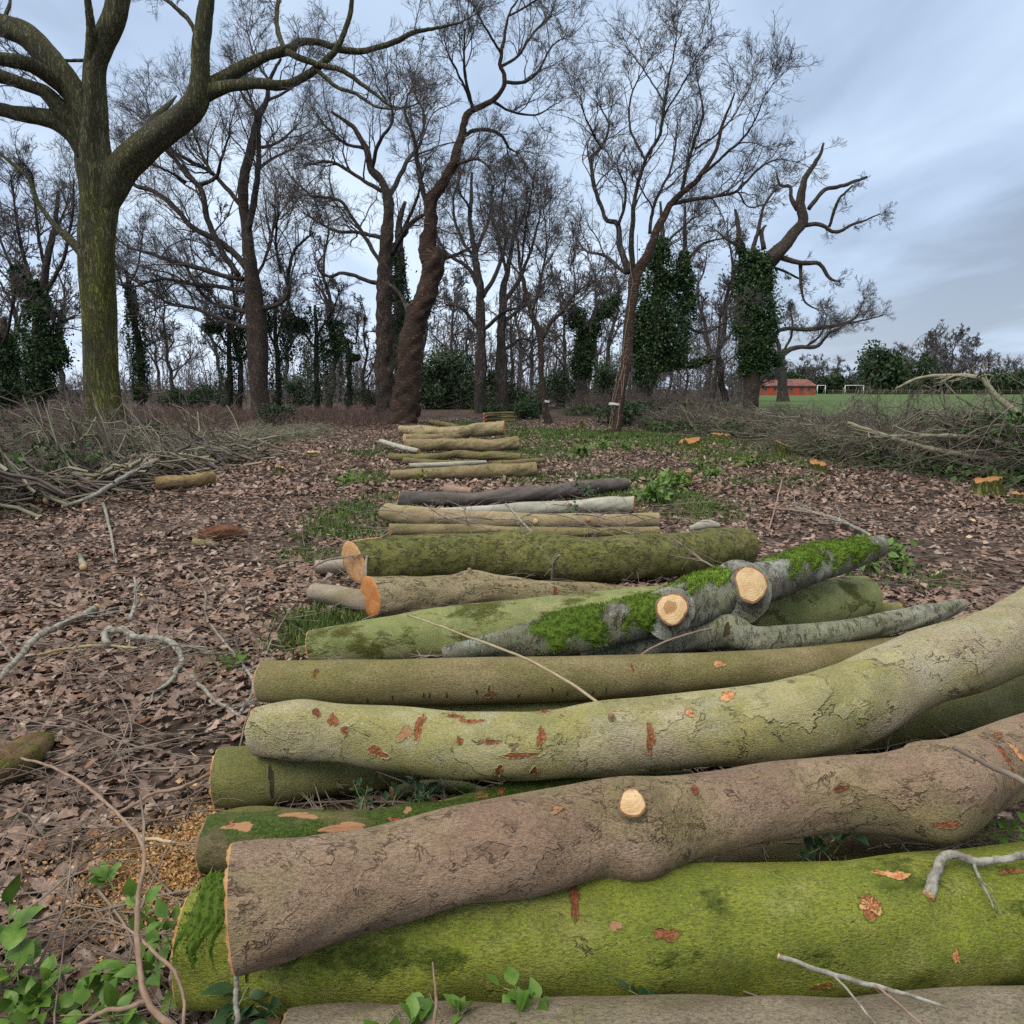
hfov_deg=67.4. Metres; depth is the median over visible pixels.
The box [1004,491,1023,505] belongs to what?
tree stump
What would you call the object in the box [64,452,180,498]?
fallen branch
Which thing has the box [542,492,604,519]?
bare twig
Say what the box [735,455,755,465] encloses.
leafy plant
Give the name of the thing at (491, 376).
evergreen bush
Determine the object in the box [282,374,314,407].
evergreen bush
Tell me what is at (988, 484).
tree stump
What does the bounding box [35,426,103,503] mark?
fallen branch
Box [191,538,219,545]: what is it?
fallen branch
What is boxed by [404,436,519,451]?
felled log
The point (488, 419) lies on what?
felled log
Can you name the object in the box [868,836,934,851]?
bare twig
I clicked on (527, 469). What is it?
felled log
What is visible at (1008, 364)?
bare tree
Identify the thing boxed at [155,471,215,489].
decayed log
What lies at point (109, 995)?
ivy sprig
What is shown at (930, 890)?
fallen branch
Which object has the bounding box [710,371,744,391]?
evergreen bush
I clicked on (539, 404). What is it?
evergreen bush
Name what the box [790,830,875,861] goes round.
ivy sprig
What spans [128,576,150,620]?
fallen branch
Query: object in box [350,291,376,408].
bare tree
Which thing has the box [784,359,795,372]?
bare tree
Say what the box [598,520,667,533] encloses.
fallen branch
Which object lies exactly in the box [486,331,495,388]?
bare tree
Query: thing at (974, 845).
bare twig
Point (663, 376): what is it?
bare tree
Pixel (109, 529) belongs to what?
fallen branch
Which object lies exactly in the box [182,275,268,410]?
ivy clad tree
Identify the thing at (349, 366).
ivy clad tree
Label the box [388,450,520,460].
felled log
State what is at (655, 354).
ivy clad tree
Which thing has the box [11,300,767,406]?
distant wood
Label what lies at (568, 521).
bare twig
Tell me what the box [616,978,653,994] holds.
ivy sprig
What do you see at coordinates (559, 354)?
bare tree
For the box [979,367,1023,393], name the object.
evergreen bush
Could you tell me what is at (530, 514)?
bare twig
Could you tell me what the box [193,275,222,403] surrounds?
bare tree
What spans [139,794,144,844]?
fallen branch
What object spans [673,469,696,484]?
tree stump
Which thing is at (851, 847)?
felled log
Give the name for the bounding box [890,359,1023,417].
fallen branch
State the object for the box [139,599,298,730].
fallen branch
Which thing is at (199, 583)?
fallen branch
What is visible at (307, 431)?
brush heap
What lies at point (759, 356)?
ivy clad oak
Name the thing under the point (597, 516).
bare twig
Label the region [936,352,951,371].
bare tree
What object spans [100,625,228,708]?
fallen branch
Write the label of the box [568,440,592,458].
leafy plant
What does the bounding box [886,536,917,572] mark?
leafy plant
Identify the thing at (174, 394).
evergreen bush
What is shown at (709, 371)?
bare tree
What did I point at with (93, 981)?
ivy sprig
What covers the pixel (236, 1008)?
fallen branch
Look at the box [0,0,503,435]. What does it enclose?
oak tree
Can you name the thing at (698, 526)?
split wood
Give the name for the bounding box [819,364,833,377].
bare tree
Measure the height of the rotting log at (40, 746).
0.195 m
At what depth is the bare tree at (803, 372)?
227.44 m
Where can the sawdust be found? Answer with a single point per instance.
(180, 862)
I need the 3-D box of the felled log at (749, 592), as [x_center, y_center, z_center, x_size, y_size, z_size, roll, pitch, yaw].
[1.169,0.484,4.319,3.106,0.462,0.698,-4,10,-25]
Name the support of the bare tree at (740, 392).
on the playing field
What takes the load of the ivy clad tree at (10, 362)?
on the ground at (470, 416)
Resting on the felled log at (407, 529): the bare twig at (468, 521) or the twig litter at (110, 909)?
the bare twig at (468, 521)
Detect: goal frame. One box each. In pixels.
[815,385,825,394]
[842,385,863,394]
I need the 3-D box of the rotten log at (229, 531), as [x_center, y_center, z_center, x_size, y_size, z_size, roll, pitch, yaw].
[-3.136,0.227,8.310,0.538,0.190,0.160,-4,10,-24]
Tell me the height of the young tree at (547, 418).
12.232 m
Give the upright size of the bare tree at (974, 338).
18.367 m
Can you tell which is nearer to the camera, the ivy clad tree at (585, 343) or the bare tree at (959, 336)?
the ivy clad tree at (585, 343)
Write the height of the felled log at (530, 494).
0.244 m
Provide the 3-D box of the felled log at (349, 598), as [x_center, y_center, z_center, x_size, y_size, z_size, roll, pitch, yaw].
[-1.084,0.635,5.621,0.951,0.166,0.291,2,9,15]
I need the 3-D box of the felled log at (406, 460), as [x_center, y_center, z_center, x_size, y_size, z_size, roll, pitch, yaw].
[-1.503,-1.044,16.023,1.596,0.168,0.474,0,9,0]
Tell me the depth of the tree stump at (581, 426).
30.80 m
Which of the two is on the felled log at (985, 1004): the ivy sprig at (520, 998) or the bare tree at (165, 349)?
the ivy sprig at (520, 998)
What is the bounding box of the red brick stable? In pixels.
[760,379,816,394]
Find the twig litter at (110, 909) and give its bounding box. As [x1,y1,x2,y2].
[0,431,1023,1023]
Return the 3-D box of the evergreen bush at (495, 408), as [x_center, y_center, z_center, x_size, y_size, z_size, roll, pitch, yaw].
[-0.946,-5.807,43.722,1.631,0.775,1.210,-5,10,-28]
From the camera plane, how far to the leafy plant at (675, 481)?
12.16 m
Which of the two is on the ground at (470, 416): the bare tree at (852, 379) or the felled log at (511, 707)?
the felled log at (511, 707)
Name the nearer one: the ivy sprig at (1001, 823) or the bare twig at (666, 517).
the ivy sprig at (1001, 823)
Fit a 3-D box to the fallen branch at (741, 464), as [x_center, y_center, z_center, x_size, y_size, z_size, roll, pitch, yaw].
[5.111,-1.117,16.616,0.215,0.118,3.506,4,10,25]
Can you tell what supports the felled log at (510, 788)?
on the felled log at (219, 833)
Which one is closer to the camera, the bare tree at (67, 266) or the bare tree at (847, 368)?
the bare tree at (67, 266)
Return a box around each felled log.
[169,841,1023,1016]
[193,796,496,874]
[209,675,1023,807]
[223,713,1023,975]
[244,586,1023,780]
[253,634,901,704]
[281,985,1023,1023]
[305,576,882,659]
[306,583,365,612]
[314,559,346,573]
[341,527,758,583]
[360,568,629,618]
[378,439,420,452]
[378,503,659,527]
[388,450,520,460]
[388,523,660,536]
[390,462,536,479]
[390,698,620,711]
[397,478,629,505]
[398,420,505,436]
[402,457,477,464]
[403,433,469,441]
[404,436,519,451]
[408,460,486,467]
[428,420,457,426]
[439,770,691,800]
[441,533,888,657]
[442,496,634,513]
[483,412,513,414]
[483,416,513,418]
[483,419,513,421]
[485,414,512,416]
[485,418,512,420]
[492,458,544,463]
[582,599,966,655]
[693,819,1023,861]
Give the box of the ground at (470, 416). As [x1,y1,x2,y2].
[0,390,1023,1023]
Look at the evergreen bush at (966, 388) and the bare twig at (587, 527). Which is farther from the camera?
the evergreen bush at (966, 388)
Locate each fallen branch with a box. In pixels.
[0,602,156,682]
[10,482,60,503]
[20,757,174,1023]
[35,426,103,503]
[37,622,187,655]
[56,502,137,563]
[61,452,158,508]
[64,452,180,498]
[77,553,87,569]
[78,999,144,1023]
[89,902,186,1023]
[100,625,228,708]
[107,772,210,819]
[125,569,264,619]
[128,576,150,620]
[132,826,174,844]
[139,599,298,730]
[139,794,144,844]
[181,664,259,719]
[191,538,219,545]
[232,976,240,1023]
[296,539,370,577]
[361,518,395,575]
[389,780,486,799]
[423,483,505,531]
[432,962,437,1023]
[459,503,544,531]
[536,545,560,580]
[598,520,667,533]
[630,521,721,568]
[729,453,757,469]
[768,453,819,530]
[768,507,856,522]
[777,953,948,1008]
[782,482,870,536]
[831,973,875,1023]
[846,413,1023,452]
[846,414,1019,466]
[875,985,922,1023]
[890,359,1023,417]
[923,849,1023,914]
[952,745,1023,784]
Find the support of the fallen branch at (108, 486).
on the brush heap at (59, 474)
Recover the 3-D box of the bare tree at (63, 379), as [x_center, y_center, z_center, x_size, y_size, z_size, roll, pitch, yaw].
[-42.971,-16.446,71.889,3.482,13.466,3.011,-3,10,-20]
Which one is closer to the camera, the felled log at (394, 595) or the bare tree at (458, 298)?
the felled log at (394, 595)
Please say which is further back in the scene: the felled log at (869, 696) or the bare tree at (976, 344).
the bare tree at (976, 344)
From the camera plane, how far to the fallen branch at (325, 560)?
6.30 m
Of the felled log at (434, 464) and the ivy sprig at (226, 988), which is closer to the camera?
the ivy sprig at (226, 988)
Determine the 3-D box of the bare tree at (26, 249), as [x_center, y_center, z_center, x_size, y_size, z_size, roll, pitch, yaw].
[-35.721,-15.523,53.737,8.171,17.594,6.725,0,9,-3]
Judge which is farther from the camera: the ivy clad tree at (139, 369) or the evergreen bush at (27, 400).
the evergreen bush at (27, 400)
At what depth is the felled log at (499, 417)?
36.50 m
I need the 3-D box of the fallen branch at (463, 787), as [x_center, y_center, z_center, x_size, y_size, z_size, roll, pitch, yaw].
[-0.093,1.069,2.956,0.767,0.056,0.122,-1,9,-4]
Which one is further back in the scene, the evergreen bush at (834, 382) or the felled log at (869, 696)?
the evergreen bush at (834, 382)
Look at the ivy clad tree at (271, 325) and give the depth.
51.80 m
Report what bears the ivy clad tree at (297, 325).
on the ground at (470, 416)
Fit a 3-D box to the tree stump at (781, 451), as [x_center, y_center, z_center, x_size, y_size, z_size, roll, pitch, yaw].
[6.333,-1.475,18.015,0.499,0.406,0.467,0,9,0]
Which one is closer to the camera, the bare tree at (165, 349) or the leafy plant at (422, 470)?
the leafy plant at (422, 470)
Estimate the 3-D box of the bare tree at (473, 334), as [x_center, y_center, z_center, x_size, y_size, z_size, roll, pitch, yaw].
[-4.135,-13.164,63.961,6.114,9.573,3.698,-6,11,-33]
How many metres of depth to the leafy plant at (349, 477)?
12.77 m
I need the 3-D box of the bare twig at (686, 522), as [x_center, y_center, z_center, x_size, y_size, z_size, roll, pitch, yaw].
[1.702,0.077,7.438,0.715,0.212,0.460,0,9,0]
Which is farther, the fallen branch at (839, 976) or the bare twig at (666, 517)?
the bare twig at (666, 517)
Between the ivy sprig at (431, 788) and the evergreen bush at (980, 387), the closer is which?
the ivy sprig at (431, 788)
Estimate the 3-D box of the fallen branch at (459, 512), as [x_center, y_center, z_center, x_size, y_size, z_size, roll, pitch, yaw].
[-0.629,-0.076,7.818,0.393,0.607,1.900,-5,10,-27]
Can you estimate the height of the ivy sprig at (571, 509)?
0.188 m
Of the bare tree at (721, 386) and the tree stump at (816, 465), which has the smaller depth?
the tree stump at (816, 465)
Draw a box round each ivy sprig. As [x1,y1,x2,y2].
[0,874,44,980]
[0,953,75,1023]
[7,957,125,1023]
[59,948,168,1023]
[87,860,120,890]
[88,895,179,1012]
[123,877,175,949]
[200,975,281,1023]
[349,777,392,809]
[363,992,472,1023]
[391,775,445,804]
[485,966,548,1023]
[558,500,600,512]
[570,474,598,497]
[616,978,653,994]
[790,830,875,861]
[973,811,1023,843]
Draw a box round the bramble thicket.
[0,400,396,427]
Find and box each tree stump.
[274,464,285,473]
[305,451,320,455]
[578,419,583,428]
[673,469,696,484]
[676,437,703,449]
[706,433,734,439]
[770,440,789,456]
[806,459,829,473]
[964,476,1006,495]
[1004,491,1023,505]
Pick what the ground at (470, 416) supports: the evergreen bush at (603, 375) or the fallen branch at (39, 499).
the evergreen bush at (603, 375)
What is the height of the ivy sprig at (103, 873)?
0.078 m
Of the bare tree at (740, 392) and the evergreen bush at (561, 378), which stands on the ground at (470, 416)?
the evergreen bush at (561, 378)
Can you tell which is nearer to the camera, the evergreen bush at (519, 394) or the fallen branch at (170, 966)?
the fallen branch at (170, 966)
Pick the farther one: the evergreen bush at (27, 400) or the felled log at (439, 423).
the evergreen bush at (27, 400)
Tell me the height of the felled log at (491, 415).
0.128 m
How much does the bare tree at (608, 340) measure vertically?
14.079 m
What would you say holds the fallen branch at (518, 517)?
on the felled log at (407, 529)
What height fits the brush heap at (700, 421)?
1.580 m
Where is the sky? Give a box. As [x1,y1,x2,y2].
[0,0,1023,389]
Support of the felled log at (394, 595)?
on the ground at (470, 416)
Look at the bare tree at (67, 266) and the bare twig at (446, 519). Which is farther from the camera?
the bare tree at (67, 266)
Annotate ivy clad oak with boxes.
[701,143,895,407]
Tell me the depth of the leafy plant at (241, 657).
4.36 m
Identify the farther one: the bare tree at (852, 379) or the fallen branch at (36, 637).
the bare tree at (852, 379)
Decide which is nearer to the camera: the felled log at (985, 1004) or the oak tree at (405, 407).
the felled log at (985, 1004)
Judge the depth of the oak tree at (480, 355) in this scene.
48.30 m
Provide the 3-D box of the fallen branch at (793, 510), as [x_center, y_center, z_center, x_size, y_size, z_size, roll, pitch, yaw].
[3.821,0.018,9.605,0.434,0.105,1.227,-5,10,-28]
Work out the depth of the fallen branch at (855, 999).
1.68 m
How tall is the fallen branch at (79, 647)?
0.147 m
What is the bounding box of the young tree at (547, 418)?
[442,121,628,423]
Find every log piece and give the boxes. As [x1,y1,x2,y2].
[443,484,473,492]
[881,602,902,611]
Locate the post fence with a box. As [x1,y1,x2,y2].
[832,389,1023,394]
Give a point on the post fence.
(922, 391)
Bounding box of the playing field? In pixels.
[693,393,1023,418]
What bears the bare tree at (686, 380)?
on the ground at (470, 416)
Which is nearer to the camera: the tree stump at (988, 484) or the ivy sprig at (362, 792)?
the ivy sprig at (362, 792)
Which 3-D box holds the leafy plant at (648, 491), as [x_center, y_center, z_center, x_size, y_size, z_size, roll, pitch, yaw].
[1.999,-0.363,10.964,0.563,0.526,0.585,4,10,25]
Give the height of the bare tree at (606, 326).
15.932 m
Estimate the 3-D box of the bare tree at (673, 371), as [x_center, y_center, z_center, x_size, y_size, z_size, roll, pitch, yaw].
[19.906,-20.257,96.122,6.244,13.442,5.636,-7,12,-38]
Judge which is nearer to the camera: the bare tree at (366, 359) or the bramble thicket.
the bramble thicket
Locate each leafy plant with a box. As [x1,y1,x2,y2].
[220,653,246,670]
[338,469,364,486]
[414,468,425,480]
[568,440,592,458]
[591,439,614,447]
[620,439,633,450]
[629,469,673,502]
[654,467,690,491]
[691,455,722,475]
[700,466,719,477]
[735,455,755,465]
[856,533,908,574]
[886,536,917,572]
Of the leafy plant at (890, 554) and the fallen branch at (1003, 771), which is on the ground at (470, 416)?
the leafy plant at (890, 554)
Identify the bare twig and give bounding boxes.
[353,509,418,521]
[368,497,407,518]
[423,498,493,525]
[427,495,465,509]
[438,500,498,532]
[511,502,548,523]
[539,513,594,536]
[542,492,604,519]
[549,522,614,534]
[571,507,625,526]
[592,492,665,521]
[592,513,617,537]
[594,506,645,523]
[628,498,709,531]
[657,514,724,532]
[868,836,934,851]
[919,843,981,850]
[952,836,986,848]
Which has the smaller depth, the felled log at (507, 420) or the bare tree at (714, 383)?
the felled log at (507, 420)
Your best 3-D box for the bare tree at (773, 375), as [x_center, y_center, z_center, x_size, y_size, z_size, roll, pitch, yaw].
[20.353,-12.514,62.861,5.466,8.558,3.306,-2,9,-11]
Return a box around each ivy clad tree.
[0,130,123,411]
[0,264,50,414]
[76,197,186,412]
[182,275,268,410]
[243,262,312,406]
[264,272,361,410]
[318,300,371,408]
[375,139,438,383]
[546,263,641,402]
[611,160,772,401]
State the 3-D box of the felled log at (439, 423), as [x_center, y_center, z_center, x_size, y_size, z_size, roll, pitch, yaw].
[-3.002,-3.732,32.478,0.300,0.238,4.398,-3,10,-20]
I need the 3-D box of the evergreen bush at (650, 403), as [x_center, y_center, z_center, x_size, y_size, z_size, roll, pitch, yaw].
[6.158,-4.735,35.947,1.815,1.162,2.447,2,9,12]
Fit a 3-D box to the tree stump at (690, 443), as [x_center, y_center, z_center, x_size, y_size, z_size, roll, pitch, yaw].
[4.739,-1.865,20.625,0.813,0.338,0.858,0,9,0]
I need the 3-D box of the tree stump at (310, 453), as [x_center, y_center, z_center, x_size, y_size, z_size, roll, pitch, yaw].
[-4.817,-1.436,18.612,0.447,0.110,0.478,0,9,0]
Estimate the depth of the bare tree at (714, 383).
61.41 m
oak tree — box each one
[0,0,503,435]
[45,0,359,414]
[257,18,498,419]
[383,0,600,423]
[404,127,562,412]
[452,151,572,411]
[769,274,895,401]
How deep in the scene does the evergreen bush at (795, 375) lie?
220.74 m
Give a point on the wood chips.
(271, 1019)
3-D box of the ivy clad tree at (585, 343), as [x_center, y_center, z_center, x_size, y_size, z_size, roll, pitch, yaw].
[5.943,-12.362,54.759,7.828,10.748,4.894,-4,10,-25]
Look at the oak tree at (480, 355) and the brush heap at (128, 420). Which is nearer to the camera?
the brush heap at (128, 420)
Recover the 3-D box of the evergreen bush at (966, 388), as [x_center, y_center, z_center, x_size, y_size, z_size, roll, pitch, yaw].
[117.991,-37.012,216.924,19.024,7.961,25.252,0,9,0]
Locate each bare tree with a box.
[0,198,72,407]
[1,290,23,373]
[36,263,70,404]
[50,251,79,402]
[124,272,191,402]
[139,264,209,404]
[192,197,273,410]
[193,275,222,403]
[271,273,306,403]
[299,217,354,408]
[335,327,354,402]
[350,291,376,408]
[420,229,449,390]
[424,256,487,360]
[430,271,486,392]
[435,297,495,407]
[472,263,574,392]
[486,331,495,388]
[489,287,526,403]
[505,269,559,396]
[530,260,597,403]
[545,315,570,399]
[557,267,622,389]
[561,242,625,391]
[599,249,628,392]
[609,348,677,387]
[664,313,700,399]
[670,316,699,400]
[689,246,718,402]
[690,258,749,402]
[701,218,749,403]
[722,316,788,389]
[728,305,746,401]
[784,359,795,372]
[789,353,818,375]
[799,353,829,387]
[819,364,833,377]
[821,356,847,376]
[843,364,855,392]
[845,361,866,393]
[885,341,916,393]
[897,346,916,373]
[902,347,916,369]
[912,331,941,393]
[924,319,958,393]
[928,323,976,393]
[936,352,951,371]
[944,332,981,392]
[954,337,999,393]
[980,349,1001,393]
[997,354,1014,371]
[1010,355,1023,371]
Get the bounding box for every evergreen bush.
[8,377,47,408]
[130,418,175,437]
[157,386,188,408]
[182,383,227,408]
[254,402,295,425]
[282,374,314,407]
[343,387,375,406]
[418,348,474,408]
[436,370,495,408]
[469,366,512,405]
[481,404,504,412]
[486,378,529,405]
[505,400,539,419]
[518,397,550,416]
[521,369,591,408]
[573,357,619,403]
[588,400,644,426]
[629,399,661,422]
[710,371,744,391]
[761,370,831,393]
[796,372,849,393]
[828,373,860,392]
[856,380,873,393]
[888,370,954,393]
[898,369,977,393]
[972,371,986,393]
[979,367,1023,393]
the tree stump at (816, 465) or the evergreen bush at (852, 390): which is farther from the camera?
the evergreen bush at (852, 390)
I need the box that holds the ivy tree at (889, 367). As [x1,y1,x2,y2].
[853,339,939,393]
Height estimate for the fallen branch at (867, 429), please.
0.908 m
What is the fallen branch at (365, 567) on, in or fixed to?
on the felled log at (612, 559)
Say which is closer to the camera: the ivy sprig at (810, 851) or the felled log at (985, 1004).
the felled log at (985, 1004)
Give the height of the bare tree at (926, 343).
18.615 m
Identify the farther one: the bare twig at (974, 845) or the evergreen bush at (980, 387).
the evergreen bush at (980, 387)
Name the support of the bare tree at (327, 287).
on the ground at (470, 416)
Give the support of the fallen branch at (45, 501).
on the ground at (470, 416)
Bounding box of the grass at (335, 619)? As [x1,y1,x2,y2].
[69,419,977,921]
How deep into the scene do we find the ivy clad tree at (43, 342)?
45.01 m
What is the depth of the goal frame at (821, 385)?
182.61 m
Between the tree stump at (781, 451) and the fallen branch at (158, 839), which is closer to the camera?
the fallen branch at (158, 839)
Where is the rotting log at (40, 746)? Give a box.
[0,732,54,788]
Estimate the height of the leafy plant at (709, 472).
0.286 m
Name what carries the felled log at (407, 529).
on the ground at (470, 416)
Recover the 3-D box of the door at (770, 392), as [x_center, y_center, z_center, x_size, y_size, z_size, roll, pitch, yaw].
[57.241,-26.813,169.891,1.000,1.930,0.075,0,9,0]
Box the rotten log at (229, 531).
[195,525,248,539]
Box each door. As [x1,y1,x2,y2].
[768,386,772,394]
[794,386,798,394]
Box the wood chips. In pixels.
[1,445,1012,1023]
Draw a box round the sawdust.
[4,448,846,979]
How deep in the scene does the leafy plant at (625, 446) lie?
19.86 m
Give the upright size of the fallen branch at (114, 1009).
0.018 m
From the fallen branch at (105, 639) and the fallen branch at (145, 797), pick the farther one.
the fallen branch at (105, 639)
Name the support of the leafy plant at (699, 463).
on the ground at (470, 416)
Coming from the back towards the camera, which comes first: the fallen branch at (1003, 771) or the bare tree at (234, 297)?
the bare tree at (234, 297)
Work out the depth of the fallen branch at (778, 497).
9.52 m
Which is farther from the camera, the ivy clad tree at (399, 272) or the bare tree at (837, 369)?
the bare tree at (837, 369)
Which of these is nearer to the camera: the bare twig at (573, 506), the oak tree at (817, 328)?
the bare twig at (573, 506)
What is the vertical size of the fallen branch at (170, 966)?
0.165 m
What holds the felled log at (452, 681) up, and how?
on the felled log at (511, 707)
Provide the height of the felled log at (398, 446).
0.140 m
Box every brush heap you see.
[0,371,296,519]
[0,376,180,457]
[120,417,348,451]
[553,381,755,417]
[622,391,919,445]
[697,333,1023,490]
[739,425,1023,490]
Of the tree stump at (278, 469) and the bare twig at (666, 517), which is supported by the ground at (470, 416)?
the tree stump at (278, 469)
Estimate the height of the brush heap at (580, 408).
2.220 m
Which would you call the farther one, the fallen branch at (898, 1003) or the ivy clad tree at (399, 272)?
the ivy clad tree at (399, 272)
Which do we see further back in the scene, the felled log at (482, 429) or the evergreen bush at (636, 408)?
the evergreen bush at (636, 408)
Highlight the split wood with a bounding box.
[687,520,720,530]
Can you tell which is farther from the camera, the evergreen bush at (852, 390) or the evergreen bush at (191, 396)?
the evergreen bush at (852, 390)
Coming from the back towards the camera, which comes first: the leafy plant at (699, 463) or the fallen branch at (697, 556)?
the leafy plant at (699, 463)
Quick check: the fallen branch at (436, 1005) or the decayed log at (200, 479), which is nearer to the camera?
the fallen branch at (436, 1005)
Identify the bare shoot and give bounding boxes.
[407,614,597,700]
[641,627,712,653]
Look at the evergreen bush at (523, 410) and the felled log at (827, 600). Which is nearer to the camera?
the felled log at (827, 600)
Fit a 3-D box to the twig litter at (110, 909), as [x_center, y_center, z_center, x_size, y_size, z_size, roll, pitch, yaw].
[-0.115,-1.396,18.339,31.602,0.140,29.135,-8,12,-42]
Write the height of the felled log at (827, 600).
0.443 m
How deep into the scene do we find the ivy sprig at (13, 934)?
2.07 m
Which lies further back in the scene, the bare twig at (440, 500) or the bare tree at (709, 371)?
the bare tree at (709, 371)
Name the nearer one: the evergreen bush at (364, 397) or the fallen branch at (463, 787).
the fallen branch at (463, 787)
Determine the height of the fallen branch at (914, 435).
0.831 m
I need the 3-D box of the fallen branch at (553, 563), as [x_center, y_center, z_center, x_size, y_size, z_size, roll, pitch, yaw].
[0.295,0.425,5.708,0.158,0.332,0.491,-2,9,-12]
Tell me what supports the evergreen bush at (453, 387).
on the ground at (470, 416)
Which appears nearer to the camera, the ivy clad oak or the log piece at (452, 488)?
the log piece at (452, 488)
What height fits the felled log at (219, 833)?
0.239 m
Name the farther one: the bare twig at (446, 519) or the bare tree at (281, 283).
the bare tree at (281, 283)
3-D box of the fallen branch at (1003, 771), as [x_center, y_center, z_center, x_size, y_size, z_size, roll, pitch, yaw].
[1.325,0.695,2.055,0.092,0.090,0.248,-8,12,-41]
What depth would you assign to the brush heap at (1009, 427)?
14.67 m
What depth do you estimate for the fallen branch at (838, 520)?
9.13 m
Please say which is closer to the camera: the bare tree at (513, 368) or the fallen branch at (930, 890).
the fallen branch at (930, 890)
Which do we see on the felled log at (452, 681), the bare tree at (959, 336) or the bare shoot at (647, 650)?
the bare shoot at (647, 650)
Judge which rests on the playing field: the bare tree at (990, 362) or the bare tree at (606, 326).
the bare tree at (990, 362)
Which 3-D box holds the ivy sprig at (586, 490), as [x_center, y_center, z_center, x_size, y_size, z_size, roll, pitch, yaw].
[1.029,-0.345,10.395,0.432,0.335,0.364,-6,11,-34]
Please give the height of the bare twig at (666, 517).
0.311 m
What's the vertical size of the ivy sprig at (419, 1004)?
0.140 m
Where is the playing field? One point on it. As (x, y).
(830, 399)
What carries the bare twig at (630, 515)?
on the felled log at (407, 529)
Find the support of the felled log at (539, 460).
on the ground at (470, 416)
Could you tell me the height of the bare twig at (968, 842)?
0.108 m
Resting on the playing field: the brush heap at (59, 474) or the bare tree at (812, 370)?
the bare tree at (812, 370)
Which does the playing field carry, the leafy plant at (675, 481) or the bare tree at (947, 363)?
the bare tree at (947, 363)
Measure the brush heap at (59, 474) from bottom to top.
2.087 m
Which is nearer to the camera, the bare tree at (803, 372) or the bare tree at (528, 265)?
the bare tree at (528, 265)
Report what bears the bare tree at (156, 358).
on the ground at (470, 416)
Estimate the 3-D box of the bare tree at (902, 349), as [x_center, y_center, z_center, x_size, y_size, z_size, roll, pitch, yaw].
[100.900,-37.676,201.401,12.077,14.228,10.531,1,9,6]
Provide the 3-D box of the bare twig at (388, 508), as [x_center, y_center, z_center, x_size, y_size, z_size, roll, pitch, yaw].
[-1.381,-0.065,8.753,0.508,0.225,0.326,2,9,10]
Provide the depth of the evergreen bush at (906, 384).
220.96 m
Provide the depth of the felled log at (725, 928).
1.90 m
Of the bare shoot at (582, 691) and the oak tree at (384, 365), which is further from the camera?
the oak tree at (384, 365)
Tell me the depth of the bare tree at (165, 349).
62.49 m
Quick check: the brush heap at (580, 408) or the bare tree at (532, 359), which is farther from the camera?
the bare tree at (532, 359)
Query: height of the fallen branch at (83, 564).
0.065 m
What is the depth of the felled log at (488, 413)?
36.34 m
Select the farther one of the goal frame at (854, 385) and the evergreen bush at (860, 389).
the evergreen bush at (860, 389)
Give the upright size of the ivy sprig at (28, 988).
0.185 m
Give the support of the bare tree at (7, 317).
on the ground at (470, 416)
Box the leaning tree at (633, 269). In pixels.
[534,0,847,432]
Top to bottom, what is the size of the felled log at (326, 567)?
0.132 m
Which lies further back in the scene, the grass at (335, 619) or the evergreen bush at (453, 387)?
the evergreen bush at (453, 387)
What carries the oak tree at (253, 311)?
on the ground at (470, 416)
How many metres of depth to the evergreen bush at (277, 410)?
33.44 m
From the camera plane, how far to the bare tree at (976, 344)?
219.45 m
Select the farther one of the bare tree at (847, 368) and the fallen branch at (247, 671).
the bare tree at (847, 368)
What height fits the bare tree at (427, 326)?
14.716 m
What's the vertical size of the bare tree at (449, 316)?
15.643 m
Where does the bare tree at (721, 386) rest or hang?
on the playing field
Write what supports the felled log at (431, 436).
on the ground at (470, 416)
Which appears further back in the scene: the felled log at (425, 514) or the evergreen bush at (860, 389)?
the evergreen bush at (860, 389)
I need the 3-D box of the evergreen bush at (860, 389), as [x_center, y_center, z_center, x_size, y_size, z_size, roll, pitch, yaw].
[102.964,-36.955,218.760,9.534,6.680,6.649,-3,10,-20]

